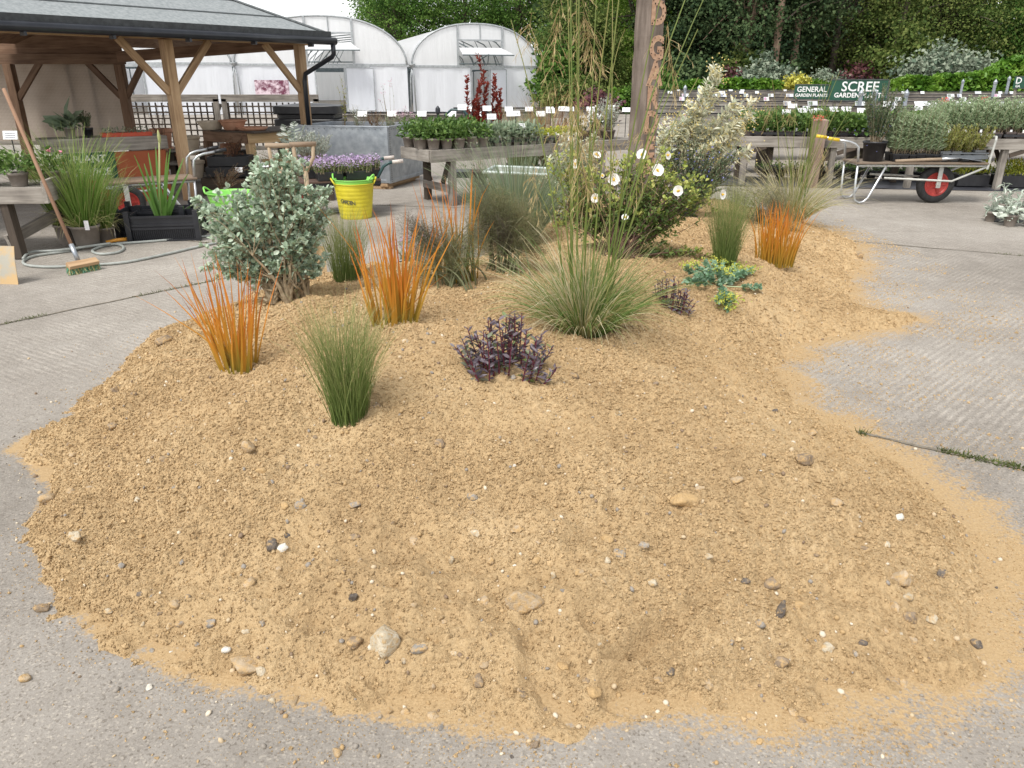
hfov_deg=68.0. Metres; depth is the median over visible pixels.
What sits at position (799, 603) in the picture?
pebble
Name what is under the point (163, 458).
pebble
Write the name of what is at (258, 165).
green plant
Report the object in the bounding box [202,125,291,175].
timber table
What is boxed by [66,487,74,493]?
pebble
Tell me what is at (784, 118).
bench pot
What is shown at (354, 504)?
stone
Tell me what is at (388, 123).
tank flower
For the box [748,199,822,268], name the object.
orange libertia
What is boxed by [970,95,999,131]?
bench pot
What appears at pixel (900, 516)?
pebble
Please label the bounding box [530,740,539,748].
pebble
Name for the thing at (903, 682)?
pebble
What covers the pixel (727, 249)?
feather grass
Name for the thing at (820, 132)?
timber stump
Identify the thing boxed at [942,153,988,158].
pot carrier
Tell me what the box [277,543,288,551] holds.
pebble
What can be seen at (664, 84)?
dark shrub
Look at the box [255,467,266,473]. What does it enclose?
pebble
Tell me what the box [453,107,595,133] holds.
plank bench
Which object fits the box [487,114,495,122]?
label card
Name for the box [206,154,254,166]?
plant crate
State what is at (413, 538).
pebble
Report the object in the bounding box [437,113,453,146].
leafy pot
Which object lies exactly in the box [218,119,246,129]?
clay pot
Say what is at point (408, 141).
leafy pot
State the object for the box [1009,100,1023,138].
bench pot
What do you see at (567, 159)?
oleaster
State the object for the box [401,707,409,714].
pebble
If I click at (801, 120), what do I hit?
bench pot
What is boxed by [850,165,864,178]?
pot
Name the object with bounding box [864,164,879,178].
pot
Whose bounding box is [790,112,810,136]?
bench pot
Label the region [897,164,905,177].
pot
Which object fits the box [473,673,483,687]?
pebble
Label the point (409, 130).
leafy pot
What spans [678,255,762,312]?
myrtle spurge
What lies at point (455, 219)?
orange libertia
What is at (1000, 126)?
bench pot
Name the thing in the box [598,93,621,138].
grey leaf pot
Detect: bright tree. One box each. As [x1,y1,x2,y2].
[518,0,633,105]
[558,0,698,87]
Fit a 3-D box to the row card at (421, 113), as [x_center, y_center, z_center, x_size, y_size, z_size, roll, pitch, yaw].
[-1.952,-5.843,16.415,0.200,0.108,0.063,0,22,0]
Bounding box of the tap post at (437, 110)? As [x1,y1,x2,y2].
[435,106,439,115]
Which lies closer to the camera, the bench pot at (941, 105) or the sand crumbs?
the sand crumbs
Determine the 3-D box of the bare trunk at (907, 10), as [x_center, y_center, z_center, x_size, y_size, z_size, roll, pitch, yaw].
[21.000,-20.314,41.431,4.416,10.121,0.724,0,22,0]
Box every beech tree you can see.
[600,0,716,48]
[789,0,961,78]
[851,0,1023,73]
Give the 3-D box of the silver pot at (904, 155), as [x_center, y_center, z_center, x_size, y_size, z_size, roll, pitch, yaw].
[5.111,-3.264,9.899,0.322,0.691,0.424,1,22,2]
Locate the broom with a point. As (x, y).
(77, 266)
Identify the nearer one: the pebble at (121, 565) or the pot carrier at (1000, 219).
the pebble at (121, 565)
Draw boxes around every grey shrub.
[532,72,620,109]
[802,66,850,82]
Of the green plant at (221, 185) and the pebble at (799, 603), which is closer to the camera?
the pebble at (799, 603)
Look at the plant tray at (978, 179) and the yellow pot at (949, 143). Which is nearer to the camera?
the yellow pot at (949, 143)
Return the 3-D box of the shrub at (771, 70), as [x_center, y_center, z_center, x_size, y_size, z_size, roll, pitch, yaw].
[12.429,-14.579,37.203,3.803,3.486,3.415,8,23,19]
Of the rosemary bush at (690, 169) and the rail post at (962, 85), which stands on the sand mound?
the rosemary bush at (690, 169)
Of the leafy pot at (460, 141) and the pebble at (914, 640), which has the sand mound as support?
the pebble at (914, 640)
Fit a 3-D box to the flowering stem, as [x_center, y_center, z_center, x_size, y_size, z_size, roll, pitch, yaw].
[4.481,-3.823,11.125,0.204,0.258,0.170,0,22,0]
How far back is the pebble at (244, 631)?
2.18 m
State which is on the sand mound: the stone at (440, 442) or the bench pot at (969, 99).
the stone at (440, 442)
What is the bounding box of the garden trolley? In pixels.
[297,155,402,209]
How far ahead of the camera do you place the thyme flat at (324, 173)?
9.03 m
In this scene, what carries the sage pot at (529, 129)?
in the pot carrier at (537, 139)
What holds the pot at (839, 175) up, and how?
on the ground membrane
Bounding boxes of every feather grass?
[257,277,418,426]
[316,197,381,282]
[464,0,707,351]
[695,168,767,267]
[716,72,884,222]
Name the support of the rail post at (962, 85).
on the concrete yard at (954, 224)
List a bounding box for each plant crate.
[205,166,252,176]
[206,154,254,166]
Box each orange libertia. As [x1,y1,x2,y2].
[136,252,282,374]
[319,204,454,328]
[413,169,492,282]
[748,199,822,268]
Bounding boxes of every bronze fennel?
[393,205,498,290]
[457,178,554,275]
[721,175,811,233]
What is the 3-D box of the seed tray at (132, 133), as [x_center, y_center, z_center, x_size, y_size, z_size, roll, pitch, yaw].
[-5.168,-3.388,10.157,0.612,0.139,0.212,-14,26,-31]
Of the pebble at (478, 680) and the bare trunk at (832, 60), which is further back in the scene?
the bare trunk at (832, 60)
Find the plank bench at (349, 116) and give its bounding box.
[342,112,549,128]
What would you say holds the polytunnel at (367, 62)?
on the concrete yard at (954, 224)
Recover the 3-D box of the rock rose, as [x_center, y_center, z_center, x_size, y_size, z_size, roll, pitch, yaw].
[0.861,-1.262,5.225,1.264,0.895,0.818,0,22,0]
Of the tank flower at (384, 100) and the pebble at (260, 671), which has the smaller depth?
the pebble at (260, 671)
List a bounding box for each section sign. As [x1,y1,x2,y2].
[789,84,830,147]
[829,79,890,105]
[1012,76,1023,98]
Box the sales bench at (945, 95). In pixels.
[659,94,1023,98]
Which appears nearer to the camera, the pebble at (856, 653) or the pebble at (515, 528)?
the pebble at (856, 653)
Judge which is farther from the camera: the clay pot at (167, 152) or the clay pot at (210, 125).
the clay pot at (167, 152)
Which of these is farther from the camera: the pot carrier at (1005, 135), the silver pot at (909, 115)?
the pot carrier at (1005, 135)
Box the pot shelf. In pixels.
[132,147,245,177]
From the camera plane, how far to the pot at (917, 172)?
12.33 m
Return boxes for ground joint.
[0,205,1023,469]
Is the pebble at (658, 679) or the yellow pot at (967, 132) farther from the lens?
the yellow pot at (967, 132)
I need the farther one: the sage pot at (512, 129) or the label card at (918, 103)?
the label card at (918, 103)
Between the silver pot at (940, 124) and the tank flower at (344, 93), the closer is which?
the silver pot at (940, 124)
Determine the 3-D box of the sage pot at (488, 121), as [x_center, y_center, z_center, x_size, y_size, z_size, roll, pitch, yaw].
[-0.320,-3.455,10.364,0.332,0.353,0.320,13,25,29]
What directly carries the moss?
on the concrete yard at (954, 224)
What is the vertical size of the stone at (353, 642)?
0.034 m
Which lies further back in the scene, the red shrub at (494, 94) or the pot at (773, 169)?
the pot at (773, 169)
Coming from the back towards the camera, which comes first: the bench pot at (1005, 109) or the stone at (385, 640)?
the bench pot at (1005, 109)
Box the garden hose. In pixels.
[21,209,338,267]
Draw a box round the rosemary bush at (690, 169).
[655,136,741,217]
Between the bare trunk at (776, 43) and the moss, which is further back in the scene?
the bare trunk at (776, 43)
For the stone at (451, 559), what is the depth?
2.39 m
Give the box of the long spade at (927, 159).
[895,157,985,161]
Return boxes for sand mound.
[21,198,988,744]
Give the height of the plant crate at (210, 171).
0.135 m
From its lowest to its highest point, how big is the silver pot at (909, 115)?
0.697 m
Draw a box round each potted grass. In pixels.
[0,130,119,244]
[5,122,130,248]
[69,158,140,242]
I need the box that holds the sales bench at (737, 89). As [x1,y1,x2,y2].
[659,89,999,90]
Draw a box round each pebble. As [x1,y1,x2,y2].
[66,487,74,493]
[104,608,112,613]
[118,562,124,568]
[146,684,152,690]
[158,456,167,461]
[166,623,171,629]
[168,599,180,608]
[175,621,183,627]
[184,673,191,678]
[241,629,249,633]
[243,576,255,588]
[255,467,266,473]
[256,666,265,676]
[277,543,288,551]
[281,501,288,509]
[288,695,298,706]
[332,748,341,757]
[348,534,357,539]
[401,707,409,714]
[409,535,417,545]
[427,710,438,720]
[437,724,443,729]
[467,493,477,500]
[470,529,480,537]
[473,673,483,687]
[479,661,488,668]
[480,595,489,604]
[510,525,523,532]
[518,690,528,697]
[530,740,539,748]
[532,557,540,563]
[551,693,560,699]
[557,661,568,669]
[574,568,583,575]
[582,676,589,683]
[587,687,601,698]
[601,534,613,543]
[604,557,610,563]
[613,549,625,557]
[653,676,662,683]
[666,667,674,675]
[695,486,704,490]
[704,679,713,689]
[705,553,712,559]
[741,578,750,583]
[746,711,757,719]
[755,620,765,628]
[756,738,762,744]
[788,707,798,716]
[795,600,805,607]
[796,716,806,722]
[808,429,817,435]
[821,642,834,652]
[852,650,858,656]
[858,639,867,645]
[883,626,889,633]
[890,601,899,612]
[896,513,903,520]
[898,678,907,686]
[903,612,916,623]
[909,636,917,644]
[926,614,937,623]
[936,569,947,577]
[970,638,982,648]
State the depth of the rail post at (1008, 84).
25.09 m
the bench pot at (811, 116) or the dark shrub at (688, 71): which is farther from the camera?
the dark shrub at (688, 71)
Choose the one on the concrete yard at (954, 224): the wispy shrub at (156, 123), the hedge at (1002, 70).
the hedge at (1002, 70)
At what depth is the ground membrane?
11.97 m
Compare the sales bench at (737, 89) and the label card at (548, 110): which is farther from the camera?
the sales bench at (737, 89)
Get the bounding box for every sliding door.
[144,67,167,110]
[346,67,374,109]
[491,70,505,106]
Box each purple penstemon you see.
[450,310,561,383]
[652,271,698,315]
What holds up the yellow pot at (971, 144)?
on the flatbed barrow at (935, 180)
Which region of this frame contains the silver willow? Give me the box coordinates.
[873,31,1003,78]
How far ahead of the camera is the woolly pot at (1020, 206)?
9.15 m
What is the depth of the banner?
34.71 m
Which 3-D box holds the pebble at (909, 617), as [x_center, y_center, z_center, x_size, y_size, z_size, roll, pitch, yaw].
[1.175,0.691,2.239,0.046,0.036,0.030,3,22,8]
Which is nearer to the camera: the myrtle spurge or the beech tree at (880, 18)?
the myrtle spurge
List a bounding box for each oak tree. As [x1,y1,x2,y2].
[341,0,472,40]
[347,0,418,31]
[421,0,513,32]
[473,0,550,42]
[525,0,635,80]
[952,0,1023,74]
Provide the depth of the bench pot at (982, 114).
11.15 m
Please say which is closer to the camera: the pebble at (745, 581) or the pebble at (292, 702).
the pebble at (292, 702)
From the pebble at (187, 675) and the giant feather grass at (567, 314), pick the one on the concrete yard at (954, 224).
the pebble at (187, 675)
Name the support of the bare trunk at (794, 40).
on the concrete yard at (954, 224)
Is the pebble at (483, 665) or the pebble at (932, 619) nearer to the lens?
the pebble at (483, 665)
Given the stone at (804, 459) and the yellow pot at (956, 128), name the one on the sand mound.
the stone at (804, 459)
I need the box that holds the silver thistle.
[275,121,311,176]
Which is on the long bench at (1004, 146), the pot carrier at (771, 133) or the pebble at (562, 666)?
the pot carrier at (771, 133)
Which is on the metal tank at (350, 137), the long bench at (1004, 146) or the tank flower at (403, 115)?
the tank flower at (403, 115)
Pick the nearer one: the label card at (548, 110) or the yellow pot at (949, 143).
the yellow pot at (949, 143)
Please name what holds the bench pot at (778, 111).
in the pot carrier at (771, 133)
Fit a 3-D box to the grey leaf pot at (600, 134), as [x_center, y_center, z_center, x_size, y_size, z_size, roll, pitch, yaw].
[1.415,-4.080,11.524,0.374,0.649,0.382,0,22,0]
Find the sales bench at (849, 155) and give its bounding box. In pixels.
[657,113,952,171]
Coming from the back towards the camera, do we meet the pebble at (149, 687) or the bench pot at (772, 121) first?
the bench pot at (772, 121)
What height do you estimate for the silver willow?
4.420 m
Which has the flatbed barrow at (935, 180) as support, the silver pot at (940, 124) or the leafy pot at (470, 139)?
the silver pot at (940, 124)
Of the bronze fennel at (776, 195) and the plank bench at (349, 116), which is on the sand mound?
the bronze fennel at (776, 195)
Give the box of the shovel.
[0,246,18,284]
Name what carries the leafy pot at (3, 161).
on the plant bench at (16, 235)
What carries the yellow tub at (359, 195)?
on the concrete yard at (954, 224)
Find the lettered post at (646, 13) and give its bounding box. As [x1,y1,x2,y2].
[625,0,665,203]
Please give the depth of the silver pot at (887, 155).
9.96 m
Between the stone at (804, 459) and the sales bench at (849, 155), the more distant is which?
the sales bench at (849, 155)
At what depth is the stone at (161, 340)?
4.32 m
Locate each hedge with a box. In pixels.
[606,76,831,112]
[889,55,1023,90]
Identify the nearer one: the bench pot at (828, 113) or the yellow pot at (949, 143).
the yellow pot at (949, 143)
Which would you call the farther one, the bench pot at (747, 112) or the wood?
the wood
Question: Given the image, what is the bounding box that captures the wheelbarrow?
[471,165,611,210]
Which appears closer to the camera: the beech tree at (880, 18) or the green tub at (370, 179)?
the green tub at (370, 179)
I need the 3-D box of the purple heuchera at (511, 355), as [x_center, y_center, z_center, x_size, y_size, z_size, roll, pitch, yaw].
[-0.028,-0.142,3.116,0.462,0.285,0.238,0,22,0]
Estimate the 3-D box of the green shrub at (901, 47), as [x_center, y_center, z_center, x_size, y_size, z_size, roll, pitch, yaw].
[20.503,-15.965,38.608,5.295,5.871,4.529,-4,22,-10]
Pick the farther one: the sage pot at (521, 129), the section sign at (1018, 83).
the section sign at (1018, 83)
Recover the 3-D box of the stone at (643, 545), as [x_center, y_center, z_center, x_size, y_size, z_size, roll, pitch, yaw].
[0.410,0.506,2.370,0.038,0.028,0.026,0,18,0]
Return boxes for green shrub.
[709,39,782,77]
[851,6,969,79]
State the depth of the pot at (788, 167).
13.07 m
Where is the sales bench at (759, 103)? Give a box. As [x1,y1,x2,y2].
[655,101,1023,147]
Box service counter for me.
[35,133,171,200]
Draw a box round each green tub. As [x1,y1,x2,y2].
[203,186,253,219]
[332,173,374,184]
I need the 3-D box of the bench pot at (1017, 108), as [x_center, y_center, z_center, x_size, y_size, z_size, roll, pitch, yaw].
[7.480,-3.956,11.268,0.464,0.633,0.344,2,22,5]
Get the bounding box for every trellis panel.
[131,94,223,146]
[220,94,318,149]
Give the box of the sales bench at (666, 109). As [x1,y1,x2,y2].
[658,105,991,160]
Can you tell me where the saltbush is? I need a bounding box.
[189,149,333,304]
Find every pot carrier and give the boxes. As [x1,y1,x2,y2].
[488,139,521,142]
[522,138,546,141]
[750,132,788,134]
[791,132,829,134]
[832,133,869,135]
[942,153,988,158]
[994,212,1023,223]
[1002,134,1023,136]
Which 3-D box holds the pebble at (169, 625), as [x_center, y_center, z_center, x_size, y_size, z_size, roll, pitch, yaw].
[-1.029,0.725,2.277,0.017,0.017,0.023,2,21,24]
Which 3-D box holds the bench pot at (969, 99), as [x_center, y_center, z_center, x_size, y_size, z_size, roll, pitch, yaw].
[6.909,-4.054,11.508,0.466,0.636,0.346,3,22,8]
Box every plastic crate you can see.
[114,200,193,237]
[122,205,209,241]
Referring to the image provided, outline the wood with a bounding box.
[532,0,1018,55]
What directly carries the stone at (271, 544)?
on the sand mound
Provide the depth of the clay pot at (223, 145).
12.14 m
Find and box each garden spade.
[265,143,290,187]
[289,141,326,271]
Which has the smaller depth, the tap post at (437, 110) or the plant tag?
the plant tag
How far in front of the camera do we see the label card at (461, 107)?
10.71 m
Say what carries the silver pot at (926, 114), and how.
on the flatbed barrow at (935, 180)
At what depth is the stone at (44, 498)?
2.93 m
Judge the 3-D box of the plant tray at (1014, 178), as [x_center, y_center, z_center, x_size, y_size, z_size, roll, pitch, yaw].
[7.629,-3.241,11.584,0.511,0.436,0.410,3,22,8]
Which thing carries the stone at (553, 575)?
on the sand mound
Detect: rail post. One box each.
[683,85,686,96]
[857,89,863,107]
[902,89,908,107]
[959,79,964,93]
[990,79,997,98]
[1005,76,1010,93]
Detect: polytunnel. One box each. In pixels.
[122,48,237,114]
[230,14,412,114]
[398,23,537,111]
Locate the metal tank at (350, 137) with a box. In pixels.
[290,121,422,188]
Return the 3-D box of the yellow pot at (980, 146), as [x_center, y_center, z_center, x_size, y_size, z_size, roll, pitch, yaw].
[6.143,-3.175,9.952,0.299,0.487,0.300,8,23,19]
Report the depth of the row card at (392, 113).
16.41 m
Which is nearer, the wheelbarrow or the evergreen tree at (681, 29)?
the wheelbarrow
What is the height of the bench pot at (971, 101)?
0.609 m
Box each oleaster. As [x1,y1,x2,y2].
[539,130,601,223]
[618,53,765,199]
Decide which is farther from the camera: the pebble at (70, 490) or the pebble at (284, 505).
the pebble at (70, 490)
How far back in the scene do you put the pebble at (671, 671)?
2.06 m
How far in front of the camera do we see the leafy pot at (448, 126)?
9.84 m
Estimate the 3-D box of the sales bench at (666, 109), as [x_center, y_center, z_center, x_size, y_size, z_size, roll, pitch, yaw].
[8.070,-5.107,15.482,10.409,1.033,0.868,1,22,3]
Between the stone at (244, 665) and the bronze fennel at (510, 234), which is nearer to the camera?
the stone at (244, 665)
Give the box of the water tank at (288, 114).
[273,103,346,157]
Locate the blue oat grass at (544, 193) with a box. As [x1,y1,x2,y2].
[425,110,594,253]
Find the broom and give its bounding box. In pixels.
[2,88,101,275]
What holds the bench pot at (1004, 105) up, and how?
in the pot carrier
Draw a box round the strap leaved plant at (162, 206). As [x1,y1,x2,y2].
[134,129,187,215]
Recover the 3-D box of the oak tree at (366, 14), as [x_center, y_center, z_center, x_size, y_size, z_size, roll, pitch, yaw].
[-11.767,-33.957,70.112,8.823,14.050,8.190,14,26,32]
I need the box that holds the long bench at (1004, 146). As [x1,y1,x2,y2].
[733,135,1023,188]
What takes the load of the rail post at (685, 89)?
on the concrete yard at (954, 224)
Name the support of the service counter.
on the concrete yard at (954, 224)
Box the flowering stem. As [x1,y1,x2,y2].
[812,115,827,131]
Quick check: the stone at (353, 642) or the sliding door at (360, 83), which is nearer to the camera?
the stone at (353, 642)
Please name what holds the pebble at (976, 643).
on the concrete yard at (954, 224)
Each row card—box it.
[387,111,396,115]
[417,111,425,115]
[807,101,817,105]
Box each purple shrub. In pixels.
[716,61,742,87]
[811,60,884,81]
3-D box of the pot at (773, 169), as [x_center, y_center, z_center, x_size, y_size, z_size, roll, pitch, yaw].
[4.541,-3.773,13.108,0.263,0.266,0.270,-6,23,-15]
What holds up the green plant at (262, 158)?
on the concrete yard at (954, 224)
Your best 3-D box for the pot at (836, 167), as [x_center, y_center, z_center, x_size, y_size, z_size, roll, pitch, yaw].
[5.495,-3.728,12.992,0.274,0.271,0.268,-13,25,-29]
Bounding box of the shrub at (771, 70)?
[728,48,805,83]
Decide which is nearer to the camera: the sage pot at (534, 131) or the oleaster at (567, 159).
the oleaster at (567, 159)
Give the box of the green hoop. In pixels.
[444,109,467,115]
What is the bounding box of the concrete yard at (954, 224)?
[0,100,1023,767]
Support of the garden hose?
on the concrete yard at (954, 224)
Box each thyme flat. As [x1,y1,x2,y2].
[298,154,327,178]
[312,155,345,180]
[325,153,352,176]
[341,155,373,179]
[351,152,382,175]
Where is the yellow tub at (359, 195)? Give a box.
[330,176,376,219]
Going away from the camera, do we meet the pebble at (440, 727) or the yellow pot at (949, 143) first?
the pebble at (440, 727)
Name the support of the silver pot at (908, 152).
on the flatbed barrow at (935, 180)
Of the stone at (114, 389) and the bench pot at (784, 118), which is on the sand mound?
the stone at (114, 389)
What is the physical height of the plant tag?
0.090 m
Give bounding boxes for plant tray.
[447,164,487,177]
[952,159,992,186]
[989,156,1023,187]
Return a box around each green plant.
[210,165,247,188]
[248,147,270,185]
[250,147,291,167]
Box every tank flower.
[338,79,346,125]
[348,104,369,125]
[364,110,385,125]
[378,78,393,123]
[378,115,399,125]
[394,106,415,123]
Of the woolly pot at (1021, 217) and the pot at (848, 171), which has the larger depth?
the pot at (848, 171)
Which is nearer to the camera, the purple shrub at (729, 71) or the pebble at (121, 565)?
the pebble at (121, 565)
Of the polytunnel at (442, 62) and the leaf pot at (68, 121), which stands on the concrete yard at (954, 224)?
the polytunnel at (442, 62)
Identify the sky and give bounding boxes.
[239,0,1002,54]
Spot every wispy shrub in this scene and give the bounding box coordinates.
[130,101,166,149]
[224,132,244,156]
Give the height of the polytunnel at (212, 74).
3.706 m
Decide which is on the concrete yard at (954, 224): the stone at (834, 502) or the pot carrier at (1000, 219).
the pot carrier at (1000, 219)
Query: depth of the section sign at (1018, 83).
22.25 m
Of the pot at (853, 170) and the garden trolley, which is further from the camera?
the pot at (853, 170)
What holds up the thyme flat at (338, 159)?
on the garden trolley
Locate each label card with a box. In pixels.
[2,131,18,167]
[235,167,242,176]
[457,105,466,114]
[483,106,490,110]
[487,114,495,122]
[511,111,519,122]
[546,108,554,117]
[558,106,566,120]
[622,107,629,130]
[857,108,864,112]
[914,101,923,105]
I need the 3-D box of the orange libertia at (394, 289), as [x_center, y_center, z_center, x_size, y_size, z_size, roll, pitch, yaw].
[-0.564,-0.573,3.606,0.601,0.588,0.374,13,25,29]
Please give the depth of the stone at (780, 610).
2.20 m
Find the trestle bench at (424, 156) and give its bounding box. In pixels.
[400,137,628,205]
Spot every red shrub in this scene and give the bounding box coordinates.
[464,53,489,187]
[490,73,503,185]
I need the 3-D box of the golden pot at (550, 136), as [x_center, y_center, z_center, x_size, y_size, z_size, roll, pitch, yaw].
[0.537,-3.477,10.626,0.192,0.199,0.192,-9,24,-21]
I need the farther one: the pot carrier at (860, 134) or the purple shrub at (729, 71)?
the purple shrub at (729, 71)
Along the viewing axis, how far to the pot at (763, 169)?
12.66 m
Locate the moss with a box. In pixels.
[4,204,1023,470]
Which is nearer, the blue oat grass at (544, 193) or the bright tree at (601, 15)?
the blue oat grass at (544, 193)
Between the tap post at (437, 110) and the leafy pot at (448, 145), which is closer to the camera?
the leafy pot at (448, 145)
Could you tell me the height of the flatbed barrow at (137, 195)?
0.756 m
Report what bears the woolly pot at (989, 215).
in the pot carrier at (1000, 219)
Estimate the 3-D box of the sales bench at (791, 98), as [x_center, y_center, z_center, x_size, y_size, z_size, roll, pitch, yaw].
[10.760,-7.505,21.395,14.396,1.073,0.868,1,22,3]
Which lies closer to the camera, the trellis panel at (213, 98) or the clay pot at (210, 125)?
the clay pot at (210, 125)
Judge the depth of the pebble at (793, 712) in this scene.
2.00 m
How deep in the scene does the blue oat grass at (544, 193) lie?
6.63 m
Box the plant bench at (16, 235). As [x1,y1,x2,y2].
[0,172,75,259]
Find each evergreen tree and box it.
[619,0,726,71]
[670,0,815,66]
[713,0,870,81]
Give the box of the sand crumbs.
[0,196,1023,767]
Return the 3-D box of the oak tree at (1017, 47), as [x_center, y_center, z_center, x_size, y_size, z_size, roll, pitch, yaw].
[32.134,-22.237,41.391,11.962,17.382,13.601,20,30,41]
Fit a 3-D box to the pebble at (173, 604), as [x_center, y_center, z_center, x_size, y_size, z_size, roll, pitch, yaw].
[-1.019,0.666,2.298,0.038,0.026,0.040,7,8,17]
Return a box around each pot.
[0,146,39,186]
[0,149,16,172]
[24,145,75,182]
[42,96,84,137]
[79,110,92,137]
[149,128,172,146]
[165,146,173,168]
[187,135,199,155]
[191,160,204,178]
[196,120,221,129]
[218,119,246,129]
[220,143,241,153]
[236,126,267,130]
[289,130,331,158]
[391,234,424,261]
[395,117,414,146]
[404,115,426,147]
[406,116,432,148]
[420,117,446,149]
[425,116,449,147]
[431,118,458,148]
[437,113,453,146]
[441,118,454,137]
[447,118,471,148]
[458,115,485,147]
[471,118,495,146]
[479,117,494,136]
[484,119,501,145]
[487,120,510,145]
[496,120,518,145]
[507,121,525,144]
[514,121,533,144]
[523,117,544,143]
[535,129,547,143]
[544,128,554,142]
[551,128,562,142]
[574,114,591,140]
[586,105,608,139]
[594,95,617,137]
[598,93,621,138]
[655,123,666,145]
[738,107,758,129]
[743,108,760,135]
[747,110,769,135]
[755,161,768,173]
[758,162,772,176]
[759,108,781,135]
[768,158,784,173]
[769,108,793,135]
[770,106,786,135]
[773,162,788,176]
[778,107,801,136]
[782,160,793,173]
[787,161,803,177]
[790,108,807,136]
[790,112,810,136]
[800,110,820,136]
[809,105,832,129]
[812,106,836,135]
[825,160,842,174]
[826,107,845,136]
[832,106,856,136]
[835,162,850,177]
[843,113,866,136]
[845,163,855,174]
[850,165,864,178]
[854,81,905,161]
[855,114,868,136]
[859,164,867,174]
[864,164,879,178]
[873,164,883,175]
[880,167,890,178]
[884,98,908,160]
[887,104,911,160]
[894,105,912,152]
[894,106,919,158]
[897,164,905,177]
[903,107,920,153]
[905,109,925,158]
[908,101,929,152]
[913,101,936,161]
[913,167,923,178]
[916,167,928,171]
[917,98,941,152]
[924,106,944,161]
[927,104,946,153]
[931,109,951,157]
[932,101,957,125]
[935,100,949,119]
[936,128,959,160]
[939,97,962,132]
[943,121,966,150]
[944,99,969,132]
[947,126,971,160]
[953,123,976,151]
[954,101,981,132]
[957,97,976,131]
[959,130,980,160]
[960,94,982,130]
[963,99,992,133]
[969,122,997,160]
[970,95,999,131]
[975,101,1003,138]
[976,94,991,106]
[981,96,1007,131]
[983,191,1008,221]
[987,99,1014,138]
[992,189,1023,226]
[997,97,1023,138]
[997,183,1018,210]
[999,96,1023,138]
[1004,95,1023,131]
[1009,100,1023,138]
[1017,192,1023,211]
[1017,207,1023,222]
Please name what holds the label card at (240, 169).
on the green plant at (221, 185)
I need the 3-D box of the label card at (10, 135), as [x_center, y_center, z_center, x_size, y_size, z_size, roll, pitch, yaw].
[-4.532,-2.125,6.906,0.130,0.337,0.025,0,22,0]
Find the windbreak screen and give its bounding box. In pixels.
[0,64,124,151]
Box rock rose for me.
[547,136,725,259]
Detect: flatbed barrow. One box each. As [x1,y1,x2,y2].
[103,145,226,209]
[816,134,997,203]
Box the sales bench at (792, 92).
[659,91,1023,94]
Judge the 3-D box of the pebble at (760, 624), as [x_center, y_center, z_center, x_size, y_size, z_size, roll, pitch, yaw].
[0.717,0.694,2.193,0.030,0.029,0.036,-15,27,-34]
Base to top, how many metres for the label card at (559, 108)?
0.491 m
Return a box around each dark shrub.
[522,33,591,109]
[573,85,625,122]
[615,65,689,113]
[661,50,727,82]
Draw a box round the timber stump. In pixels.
[802,119,828,187]
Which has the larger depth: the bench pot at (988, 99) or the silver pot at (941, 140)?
the bench pot at (988, 99)
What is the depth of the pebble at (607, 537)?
2.37 m
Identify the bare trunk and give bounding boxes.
[772,0,819,62]
[789,0,837,72]
[827,1,878,76]
[889,0,935,51]
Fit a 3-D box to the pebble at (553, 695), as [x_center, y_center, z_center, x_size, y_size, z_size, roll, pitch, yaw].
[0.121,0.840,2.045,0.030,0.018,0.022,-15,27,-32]
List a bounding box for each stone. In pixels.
[18,673,31,682]
[33,603,49,611]
[37,492,55,503]
[68,531,80,542]
[107,422,117,430]
[110,386,118,392]
[154,335,173,345]
[205,619,215,627]
[221,646,230,652]
[230,655,257,675]
[241,440,255,452]
[266,538,277,551]
[294,501,306,509]
[346,636,362,649]
[348,501,360,507]
[348,593,357,600]
[370,624,400,658]
[386,707,392,713]
[410,642,427,653]
[433,438,445,448]
[448,556,454,563]
[488,557,493,563]
[505,590,544,613]
[551,571,555,578]
[569,372,578,379]
[639,541,649,548]
[647,579,657,586]
[669,493,698,507]
[730,476,743,484]
[764,577,780,589]
[774,656,789,667]
[776,600,785,618]
[795,453,813,465]
[830,498,843,506]
[890,569,912,586]
[903,592,913,600]
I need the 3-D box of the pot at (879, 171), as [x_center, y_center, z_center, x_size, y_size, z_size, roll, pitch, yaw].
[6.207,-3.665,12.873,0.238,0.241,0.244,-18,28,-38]
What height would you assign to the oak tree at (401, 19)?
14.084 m
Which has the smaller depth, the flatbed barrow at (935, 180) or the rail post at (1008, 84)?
the flatbed barrow at (935, 180)
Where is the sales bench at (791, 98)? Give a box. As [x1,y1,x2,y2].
[658,97,1023,102]
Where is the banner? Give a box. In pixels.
[254,80,289,93]
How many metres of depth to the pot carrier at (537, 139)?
10.44 m
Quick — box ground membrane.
[675,175,1023,190]
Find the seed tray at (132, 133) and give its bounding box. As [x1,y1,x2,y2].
[100,126,152,136]
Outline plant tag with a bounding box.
[83,221,89,229]
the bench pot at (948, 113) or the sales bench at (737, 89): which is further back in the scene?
the sales bench at (737, 89)
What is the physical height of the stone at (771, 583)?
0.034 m
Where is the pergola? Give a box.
[0,0,337,200]
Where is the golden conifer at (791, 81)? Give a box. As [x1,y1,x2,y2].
[780,71,811,88]
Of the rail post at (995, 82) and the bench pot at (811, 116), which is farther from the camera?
the rail post at (995, 82)

